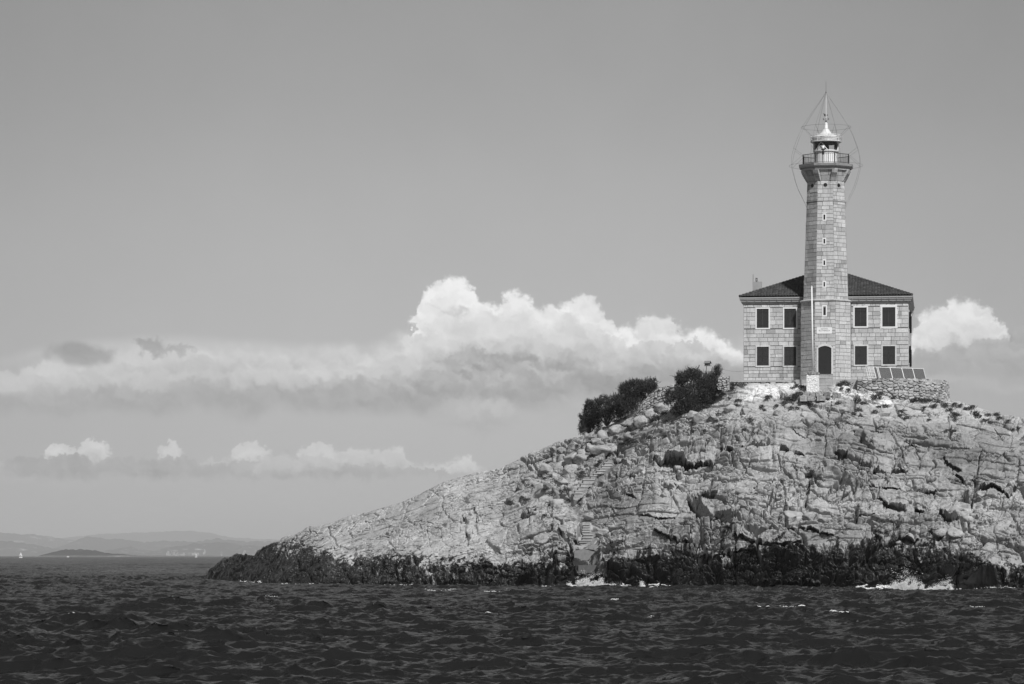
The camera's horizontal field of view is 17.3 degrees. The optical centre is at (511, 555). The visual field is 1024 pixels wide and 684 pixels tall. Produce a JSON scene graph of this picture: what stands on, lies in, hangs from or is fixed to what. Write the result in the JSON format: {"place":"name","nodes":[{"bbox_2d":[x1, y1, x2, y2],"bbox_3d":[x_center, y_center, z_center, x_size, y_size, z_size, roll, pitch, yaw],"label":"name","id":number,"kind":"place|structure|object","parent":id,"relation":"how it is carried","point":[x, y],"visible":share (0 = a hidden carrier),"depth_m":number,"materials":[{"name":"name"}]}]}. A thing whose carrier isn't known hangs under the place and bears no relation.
{"place":"outdoors","nodes":[
{"label":"outdoors","id":0,"kind":"place"},
{"bbox_2d":[0,541,61,555],"bbox_3d":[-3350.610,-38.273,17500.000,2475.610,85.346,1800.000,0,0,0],"label":"hills","id":1,"kind":"structure","parent":0,"point":[9,548],"depth_m":17112.59,"materials":[{"name":"grey"}]},
{"bbox_2d":[0,532,75,547],"bbox_3d":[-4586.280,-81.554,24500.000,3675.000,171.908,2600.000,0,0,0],"label":"hills","id":2,"kind":"structure","parent":0,"point":[47,541],"depth_m":24166.60,"materials":[{"name":"grey"}]},
{"bbox_2d":[40,549,136,555],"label":"dark islet","id":3,"kind":"object","parent":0,"point":[71,552],"visible":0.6,"depth_m":7036.13,"materials":[{"name":"grey stone"}]},
{"bbox_2d":[22,555,231,556],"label":"coast strip","id":4,"kind":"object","parent":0,"point":[125,556],"visible":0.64,"depth_m":6626.60,"materials":[{"name":"grey"}]},
{"bbox_2d":[58,536,277,550],"bbox_3d":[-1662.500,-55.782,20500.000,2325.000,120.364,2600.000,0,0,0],"label":"hills","id":5,"kind":"structure","parent":0,"point":[93,543],"depth_m":20134.36,"materials":[{"name":"grey"}]},
{"bbox_2d":[61,531,279,542],"bbox_3d":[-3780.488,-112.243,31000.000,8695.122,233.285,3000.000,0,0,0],"label":"distant hills","id":6,"kind":"structure","parent":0,"point":[189,536],"depth_m":30758.69,"materials":[{"name":"grey"}]},
{"bbox_2d":[100,542,262,555],"bbox_3d":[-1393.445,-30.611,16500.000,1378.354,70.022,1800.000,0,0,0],"label":"hills","id":7,"kind":"structure","parent":0,"point":[217,548],"depth_m":16006.40,"materials":[{"name":"grey"}]},
{"bbox_2d":[0,556,1023,683],"bbox_3d":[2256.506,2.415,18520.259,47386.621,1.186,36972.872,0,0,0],"label":"sea","id":8,"kind":"structure","parent":0,"point":[111,620],"depth_m":100.75,"materials":[{"name":"liquid"}]},
{"bbox_2d":[566,569,603,585],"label":"wave spray","id":9,"kind":"object","parent":8,"relation":"on","point":[585,583],"visible":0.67,"depth_m":252.49,"materials":[{"name":"white liquid"}]},
{"bbox_2d":[249,581,984,612],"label":"whitecaps","id":10,"kind":"object","parent":8,"relation":"on","point":[618,598],"visible":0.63,"depth_m":142.63,"materials":[{"name":"white liquid"}]},
{"bbox_2d":[887,571,926,589],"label":"wave spray","id":11,"kind":"object","parent":8,"relation":"on","point":[902,585],"visible":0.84,"depth_m":232.17,"materials":[{"name":"white liquid"}]},
{"bbox_2d":[856,584,960,589],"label":"shore foam","id":12,"kind":"object","parent":8,"relation":"on","point":[879,586],"visible":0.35,"depth_m":234.43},
{"bbox_2d":[917,579,953,589],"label":"wave spray","id":13,"kind":"object","parent":8,"relation":"on","point":[941,586],"visible":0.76,"depth_m":229.89,"materials":[{"name":"white liquid"}]},
{"bbox_2d":[0,0,1023,539],"label":"sky","id":14,"kind":"structure","parent":0,"point":[270,269],"materials":[{"name":"grey"}]},
{"bbox_2d":[180,383,1023,589],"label":"rock islet","id":15,"kind":"object","parent":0,"point":[678,501],"visible":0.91,"depth_m":257.48,"materials":[{"name":"stone"}]},
{"bbox_2d":[536,501,548,509],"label":"boulder","id":16,"kind":"object","parent":15,"relation":"on","point":[540,504],"visible":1,"depth_m":266.86,"materials":[{"name":"stone"}]},
{"bbox_2d":[539,463,552,472],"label":"boulder","id":17,"kind":"object","parent":15,"relation":"on","point":[546,468],"visible":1,"depth_m":276.07,"materials":[{"name":"stone"}]},
{"bbox_2d":[543,481,552,488],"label":"boulder","id":18,"kind":"object","parent":15,"relation":"on","point":[547,484],"visible":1,"depth_m":272.35,"materials":[{"name":"stone"}]},
{"bbox_2d":[549,446,556,452],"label":"boulder","id":19,"kind":"object","parent":15,"relation":"on","point":[552,449],"visible":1,"depth_m":281.16,"materials":[{"name":"stone"}]},
{"bbox_2d":[549,499,563,508],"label":"boulder","id":20,"kind":"object","parent":15,"relation":"on","point":[556,502],"visible":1,"depth_m":266.22,"materials":[{"name":"stone"}]},
{"bbox_2d":[552,460,564,467],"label":"boulder","id":21,"kind":"object","parent":15,"relation":"on","point":[560,463],"visible":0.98,"depth_m":279.02,"materials":[{"name":"stone"}]},
{"bbox_2d":[557,447,565,453],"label":"boulder","id":22,"kind":"object","parent":15,"relation":"on","point":[560,450],"visible":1,"depth_m":280.21,"materials":[{"name":"stone"}]},
{"bbox_2d":[554,476,569,485],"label":"boulder","id":23,"kind":"object","parent":15,"relation":"on","point":[558,480],"visible":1,"depth_m":271.89,"materials":[{"name":"stone"}]},
{"bbox_2d":[558,524,568,531],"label":"boulder","id":24,"kind":"object","parent":15,"relation":"on","point":[563,527],"visible":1,"depth_m":259.25,"materials":[{"name":"stone"}]},
{"bbox_2d":[562,464,576,474],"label":"boulder","id":25,"kind":"object","parent":15,"relation":"on","point":[570,468],"visible":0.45,"depth_m":276.96,"materials":[{"name":"stone"}]},
{"bbox_2d":[564,452,576,464],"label":"boulder","id":26,"kind":"object","parent":15,"relation":"on","point":[568,459],"visible":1,"depth_m":278.19,"materials":[{"name":"stone"}]},
{"bbox_2d":[564,513,577,521],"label":"boulder","id":27,"kind":"object","parent":15,"relation":"on","point":[572,517],"visible":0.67,"depth_m":264.17,"materials":[{"name":"stone"}]},
{"bbox_2d":[568,441,578,451],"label":"boulder","id":28,"kind":"object","parent":15,"relation":"on","point":[572,446],"visible":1,"depth_m":279.17,"materials":[{"name":"stone"}]},
{"bbox_2d":[572,454,587,464],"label":"boulder","id":29,"kind":"object","parent":15,"relation":"on","point":[578,459],"visible":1,"depth_m":277.06,"materials":[{"name":"stone"}]},
{"bbox_2d":[577,449,586,454],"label":"boulder","id":30,"kind":"object","parent":15,"relation":"on","point":[582,451],"visible":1,"depth_m":277.69,"materials":[{"name":"stone"}]},
{"bbox_2d":[574,549,594,559],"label":"concrete landing","id":31,"kind":"object","parent":15,"relation":"on","point":[584,554],"visible":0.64,"depth_m":256.36,"materials":[{"name":"grey concrete"}]},
{"bbox_2d":[579,524,593,542],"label":"rock stairs","id":32,"kind":"object","parent":15,"relation":"on","point":[586,537],"visible":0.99,"depth_m":259.37,"materials":[{"name":"stone"}]},
{"bbox_2d":[578,565,596,572],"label":"concrete landing","id":33,"kind":"object","parent":15,"relation":"on","point":[587,568],"visible":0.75,"depth_m":255.23,"materials":[{"name":"grey concrete"}]},
{"bbox_2d":[583,511,593,520],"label":"boulder","id":34,"kind":"object","parent":15,"relation":"on","point":[588,516],"visible":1,"depth_m":262.55,"materials":[{"name":"stone"}]},
{"bbox_2d":[577,398,603,434],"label":"tamarisk shrub","id":35,"kind":"object","parent":15,"relation":"on","point":[585,425],"visible":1,"depth_m":282.28,"materials":[{"name":"black plant"}]},
{"bbox_2d":[586,443,595,451],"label":"boulder","id":36,"kind":"object","parent":15,"relation":"on","point":[589,446],"visible":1,"depth_m":277.40,"materials":[{"name":"stone"}]},
{"bbox_2d":[574,462,612,496],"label":"rock stairs","id":37,"kind":"object","parent":15,"relation":"on","point":[586,483],"visible":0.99,"depth_m":270.93,"materials":[{"name":"stone"}]},
{"bbox_2d":[591,438,600,444],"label":"boulder","id":38,"kind":"object","parent":15,"relation":"on","point":[594,441],"visible":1,"depth_m":277.48,"materials":[{"name":"stone"}]},
{"bbox_2d":[589,445,610,455],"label":"boulder","id":39,"kind":"object","parent":15,"relation":"on","point":[598,450],"visible":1,"depth_m":275.71,"materials":[{"name":"stone"}]},
{"bbox_2d":[595,529,609,535],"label":"boulder","id":40,"kind":"object","parent":15,"relation":"on","point":[602,531],"visible":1,"depth_m":258.06,"materials":[{"name":"stone"}]},
{"bbox_2d":[597,430,608,438],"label":"boulder","id":41,"kind":"object","parent":15,"relation":"on","point":[601,434],"visible":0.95,"depth_m":278.94,"materials":[{"name":"stone"}]},
{"bbox_2d":[584,392,628,425],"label":"tamarisk shrub","id":42,"kind":"object","parent":15,"relation":"on","point":[605,412],"visible":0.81,"depth_m":281.15,"materials":[{"name":"black plant"}]},
{"bbox_2d":[605,443,617,453],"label":"boulder","id":43,"kind":"object","parent":15,"relation":"on","point":[612,446],"visible":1,"depth_m":275.63,"materials":[{"name":"stone"}]},
{"bbox_2d":[608,424,621,434],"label":"boulder","id":44,"kind":"object","parent":15,"relation":"on","point":[612,429],"visible":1,"depth_m":278.53,"materials":[{"name":"stone"}]},
{"bbox_2d":[623,432,632,439],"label":"boulder","id":45,"kind":"object","parent":15,"relation":"on","point":[627,436],"visible":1,"depth_m":273.58,"materials":[{"name":"stone"}]},
{"bbox_2d":[627,419,636,429],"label":"boulder","id":46,"kind":"object","parent":15,"relation":"on","point":[630,423],"visible":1,"depth_m":276.29,"materials":[{"name":"stone"}]},
{"bbox_2d":[610,376,658,415],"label":"tamarisk shrub","id":47,"kind":"object","parent":15,"relation":"on","point":[633,392],"visible":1,"depth_m":278.42,"materials":[{"name":"black plant"}]},
{"bbox_2d":[633,415,646,428],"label":"boulder","id":48,"kind":"object","parent":15,"relation":"on","point":[639,421],"visible":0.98,"depth_m":275.73,"materials":[{"name":"stone"}]},
{"bbox_2d":[644,408,655,417],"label":"boulder","id":49,"kind":"object","parent":15,"relation":"on","point":[650,412],"visible":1,"depth_m":275.79,"materials":[{"name":"stone"}]},
{"bbox_2d":[637,384,676,415],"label":"rubble wall","id":50,"kind":"structure","parent":15,"relation":"on","point":[654,398],"depth_m":276.47,"materials":[{"name":"stone"}]},
{"bbox_2d":[654,402,664,411],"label":"boulder","id":51,"kind":"object","parent":15,"relation":"on","point":[659,406],"visible":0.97,"depth_m":275.54,"materials":[{"name":"stone"}]},
{"bbox_2d":[686,411,697,419],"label":"boulder","id":52,"kind":"object","parent":15,"relation":"on","point":[690,415],"visible":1,"depth_m":269.88,"materials":[{"name":"stone"}]},
{"bbox_2d":[662,363,724,417],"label":"tamarisk shrub","id":53,"kind":"object","parent":15,"relation":"on","point":[705,387],"visible":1,"depth_m":271.10,"materials":[{"name":"black plant"}]},
{"bbox_2d":[692,413,705,423],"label":"boulder","id":54,"kind":"object","parent":15,"relation":"on","point":[697,418],"visible":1,"depth_m":268.77,"materials":[{"name":"stone"}]},
{"bbox_2d":[704,361,711,370],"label":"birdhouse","id":55,"kind":"object","parent":15,"relation":"on","point":[707,363],"visible":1,"depth_m":271.86,"materials":[{"name":"grey wood"}]},
{"bbox_2d":[709,410,715,418],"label":"boulder","id":56,"kind":"object","parent":15,"relation":"on","point":[712,414],"visible":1,"depth_m":267.35,"materials":[{"name":"stone"}]},
{"bbox_2d":[718,375,729,389],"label":"rubble wall","id":57,"kind":"structure","parent":15,"relation":"on","point":[723,383],"depth_m":270.30,"materials":[{"name":"stone"}]},
{"bbox_2d":[723,404,735,412],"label":"boulder","id":58,"kind":"object","parent":15,"relation":"on","point":[729,408],"visible":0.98,"depth_m":268.21,"materials":[{"name":"stone"}]},
{"bbox_2d":[741,408,750,414],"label":"boulder","id":59,"kind":"object","parent":15,"relation":"on","point":[744,411],"visible":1,"depth_m":266.98,"materials":[{"name":"stone"}]},
{"bbox_2d":[749,415,762,421],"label":"boulder","id":60,"kind":"object","parent":15,"relation":"on","point":[752,418],"visible":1,"depth_m":264.57,"materials":[{"name":"stone"}]},
{"bbox_2d":[730,382,795,383],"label":"wall","id":61,"kind":"structure","parent":15,"relation":"on","point":[764,382],"depth_m":271.92,"materials":[{"name":"stone"}]},
{"bbox_2d":[730,380,795,381],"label":"terrace kerb","id":62,"kind":"structure","parent":61,"relation":"on","point":[763,380],"depth_m":271.87,"materials":[{"name":"stone"}]},
{"bbox_2d":[773,410,782,415],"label":"boulder","id":63,"kind":"object","parent":15,"relation":"on","point":[777,412],"visible":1,"depth_m":266.07,"materials":[{"name":"stone"}]},
{"bbox_2d":[783,511,802,520],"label":"boulder","id":64,"kind":"object","parent":15,"relation":"on","point":[786,514],"visible":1,"depth_m":246.85,"materials":[{"name":"stone"}]},
{"bbox_2d":[800,396,807,401],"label":"footing block","id":65,"kind":"structure","parent":15,"relation":"on","point":[803,398],"depth_m":266.86,"materials":[{"name":"stone"}]},
{"bbox_2d":[800,411,807,416],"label":"boulder","id":66,"kind":"object","parent":15,"relation":"on","point":[804,413],"visible":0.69,"depth_m":265.67,"materials":[{"name":"stone"}]},
{"bbox_2d":[802,512,816,519],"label":"boulder","id":67,"kind":"object","parent":15,"relation":"on","point":[809,515],"visible":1,"depth_m":245.13,"materials":[{"name":"stone"}]},
{"bbox_2d":[807,396,814,400],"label":"footing block","id":68,"kind":"structure","parent":15,"relation":"on","point":[810,398],"depth_m":266.76,"materials":[{"name":"stone"}]},
{"bbox_2d":[806,372,819,391],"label":"pedestal","id":69,"kind":"object","parent":15,"relation":"on","point":[812,380],"visible":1,"depth_m":268.12,"materials":[{"name":"stone"}]},
{"bbox_2d":[811,286,813,371],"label":"flagpole","id":70,"kind":"object","parent":69,"relation":"on","point":[812,329],"visible":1,"depth_m":268.55,"materials":[{"name":"white metal"}]},
{"bbox_2d":[816,392,823,396],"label":"footing block","id":71,"kind":"structure","parent":15,"relation":"on","point":[819,393],"depth_m":267.15,"materials":[{"name":"stone"}]},
{"bbox_2d":[817,396,825,400],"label":"footing block","id":72,"kind":"structure","parent":15,"relation":"on","point":[821,398],"depth_m":266.56,"materials":[{"name":"stone"}]},
{"bbox_2d":[818,517,831,523],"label":"boulder","id":73,"kind":"object","parent":15,"relation":"on","point":[824,520],"visible":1,"depth_m":246.17,"materials":[{"name":"stone"}]},
{"bbox_2d":[824,392,830,397],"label":"footing block","id":74,"kind":"structure","parent":15,"relation":"on","point":[827,394],"depth_m":266.95,"materials":[{"name":"stone"}]},
{"bbox_2d":[832,392,837,397],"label":"footing block","id":75,"kind":"structure","parent":15,"relation":"on","point":[834,394],"depth_m":266.97,"materials":[{"name":"stone"}]},
{"bbox_2d":[839,407,848,413],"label":"boulder","id":76,"kind":"object","parent":15,"relation":"on","point":[842,410],"visible":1,"depth_m":265.28,"materials":[{"name":"stone"}]},
{"bbox_2d":[838,379,852,385],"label":"scrub clump","id":77,"kind":"object","parent":15,"relation":"on","point":[844,382],"visible":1,"depth_m":269.38,"materials":[{"name":"black plant"}]},
{"bbox_2d":[760,379,948,399],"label":"terrace","id":78,"kind":"structure","parent":15,"relation":"on","point":[851,381],"depth_m":269.94,"materials":[{"name":"stone"}]},
{"bbox_2d":[819,374,832,390],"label":"entrance steps","id":79,"kind":"structure","parent":78,"relation":"on","point":[825,381],"depth_m":269.67,"materials":[{"name":"stone"}]},
{"bbox_2d":[739,113,914,379],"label":"lighthouse","id":80,"kind":"object","parent":78,"relation":"on","point":[860,325],"visible":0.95,"depth_m":272.20,"materials":[{"name":"stone"}]},
{"bbox_2d":[755,307,769,328],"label":"window","id":81,"kind":"structure","parent":80,"relation":"in","point":[762,314],"depth_m":273.63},
{"bbox_2d":[755,345,769,366],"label":"window","id":82,"kind":"structure","parent":80,"relation":"in","point":[762,352],"depth_m":273.63,"materials":[{"name":"stone"}]},
{"bbox_2d":[783,307,797,328],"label":"window","id":83,"kind":"structure","parent":80,"relation":"in","point":[789,313],"depth_m":273.36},
{"bbox_2d":[783,345,797,366],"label":"window","id":84,"kind":"structure","parent":80,"relation":"in","point":[790,352],"depth_m":273.36,"materials":[{"name":"stone"}]},
{"bbox_2d":[822,305,826,315],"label":"slit window","id":85,"kind":"structure","parent":80,"relation":"in","point":[824,309],"depth_m":270.71,"materials":[{"name":"white paint"}]},
{"bbox_2d":[822,212,826,220],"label":"slit window","id":86,"kind":"structure","parent":80,"relation":"in","point":[823,215],"depth_m":271.10,"materials":[{"name":"white paint"}]},
{"bbox_2d":[818,346,830,373],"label":"door","id":87,"kind":"structure","parent":80,"relation":"in","point":[824,352],"depth_m":270.71,"materials":[{"name":"grey wood"}]},
{"bbox_2d":[791,92,861,208],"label":"wire cage aerial","id":88,"kind":"object","parent":80,"relation":"attached to","point":[835,154],"visible":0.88,"depth_m":272.16,"materials":[{"name":"metal"}]},
{"bbox_2d":[853,306,867,327],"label":"window","id":89,"kind":"structure","parent":80,"relation":"in","point":[860,313],"depth_m":272.63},
{"bbox_2d":[854,345,867,365],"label":"window","id":90,"kind":"structure","parent":80,"relation":"in","point":[860,351],"depth_m":272.63,"materials":[{"name":"stone"}]},
{"bbox_2d":[880,305,897,328],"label":"window","id":91,"kind":"structure","parent":80,"relation":"in","point":[885,309],"depth_m":272.30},
{"bbox_2d":[881,345,896,365],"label":"window","id":92,"kind":"structure","parent":80,"relation":"in","point":[888,352],"depth_m":272.30,"materials":[{"name":"stone"}]},
{"bbox_2d":[862,367,925,378],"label":"solar array","id":93,"kind":"object","parent":78,"relation":"on","point":[891,372],"visible":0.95,"depth_m":270.79,"materials":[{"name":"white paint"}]},
{"bbox_2d":[853,396,862,403],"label":"scrub clump","id":94,"kind":"object","parent":15,"relation":"on","point":[856,398],"visible":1,"depth_m":267.30,"materials":[{"name":"black plant"}]},
{"bbox_2d":[859,412,870,417],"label":"boulder","id":95,"kind":"object","parent":15,"relation":"on","point":[862,414],"visible":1,"depth_m":264.01,"materials":[{"name":"stone"}]},
{"bbox_2d":[870,393,883,399],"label":"scrub clump","id":96,"kind":"object","parent":15,"relation":"on","point":[875,396],"visible":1,"depth_m":267.60,"materials":[{"name":"black plant"}]},
{"bbox_2d":[879,411,890,416],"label":"boulder","id":97,"kind":"object","parent":15,"relation":"on","point":[886,413],"visible":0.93,"depth_m":264.53,"materials":[{"name":"stone"}]},
{"bbox_2d":[857,378,949,401],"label":"retaining wall","id":98,"kind":"structure","parent":15,"relation":"on","point":[907,397],"depth_m":269.11,"materials":[{"name":"stone"}]},
{"bbox_2d":[903,411,914,414],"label":"boulder","id":99,"kind":"object","parent":15,"relation":"on","point":[908,412],"visible":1,"depth_m":265.44,"materials":[{"name":"stone"}]},
{"bbox_2d":[918,397,929,402],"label":"scrub clump","id":100,"kind":"object","parent":15,"relation":"on","point":[925,399],"visible":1,"depth_m":267.51,"materials":[{"name":"black plant"}]},
{"bbox_2d":[923,409,934,416],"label":"boulder","id":101,"kind":"object","parent":15,"relation":"on","point":[928,413],"visible":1,"depth_m":265.01,"materials":[{"name":"stone"}]},
{"bbox_2d":[934,528,947,536],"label":"boulder","id":102,"kind":"object","parent":15,"relation":"on","point":[940,532],"visible":1,"depth_m":235.72,"materials":[{"name":"stone"}]},
{"bbox_2d":[947,525,963,537],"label":"boulder","id":103,"kind":"object","parent":15,"relation":"on","point":[953,532],"visible":1,"depth_m":235.18,"materials":[{"name":"stone"}]},
{"bbox_2d":[955,411,967,415],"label":"boulder","id":104,"kind":"object","parent":15,"relation":"on","point":[960,413],"visible":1,"depth_m":264.09,"materials":[{"name":"stone"}]},
{"bbox_2d":[960,515,973,525],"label":"boulder","id":105,"kind":"object","parent":15,"relation":"on","point":[967,519],"visible":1,"depth_m":236.23,"materials":[{"name":"stone"}]},
{"bbox_2d":[987,417,995,422],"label":"boulder","id":106,"kind":"object","parent":15,"relation":"on","point":[991,420],"visible":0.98,"depth_m":262.81,"materials":[{"name":"stone"}]},
{"bbox_2d":[613,407,637,421],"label":"dry grass","id":107,"kind":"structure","parent":0,"point":[626,415],"depth_m":278.27,"materials":[{"name":"grey plant"}]}
]}

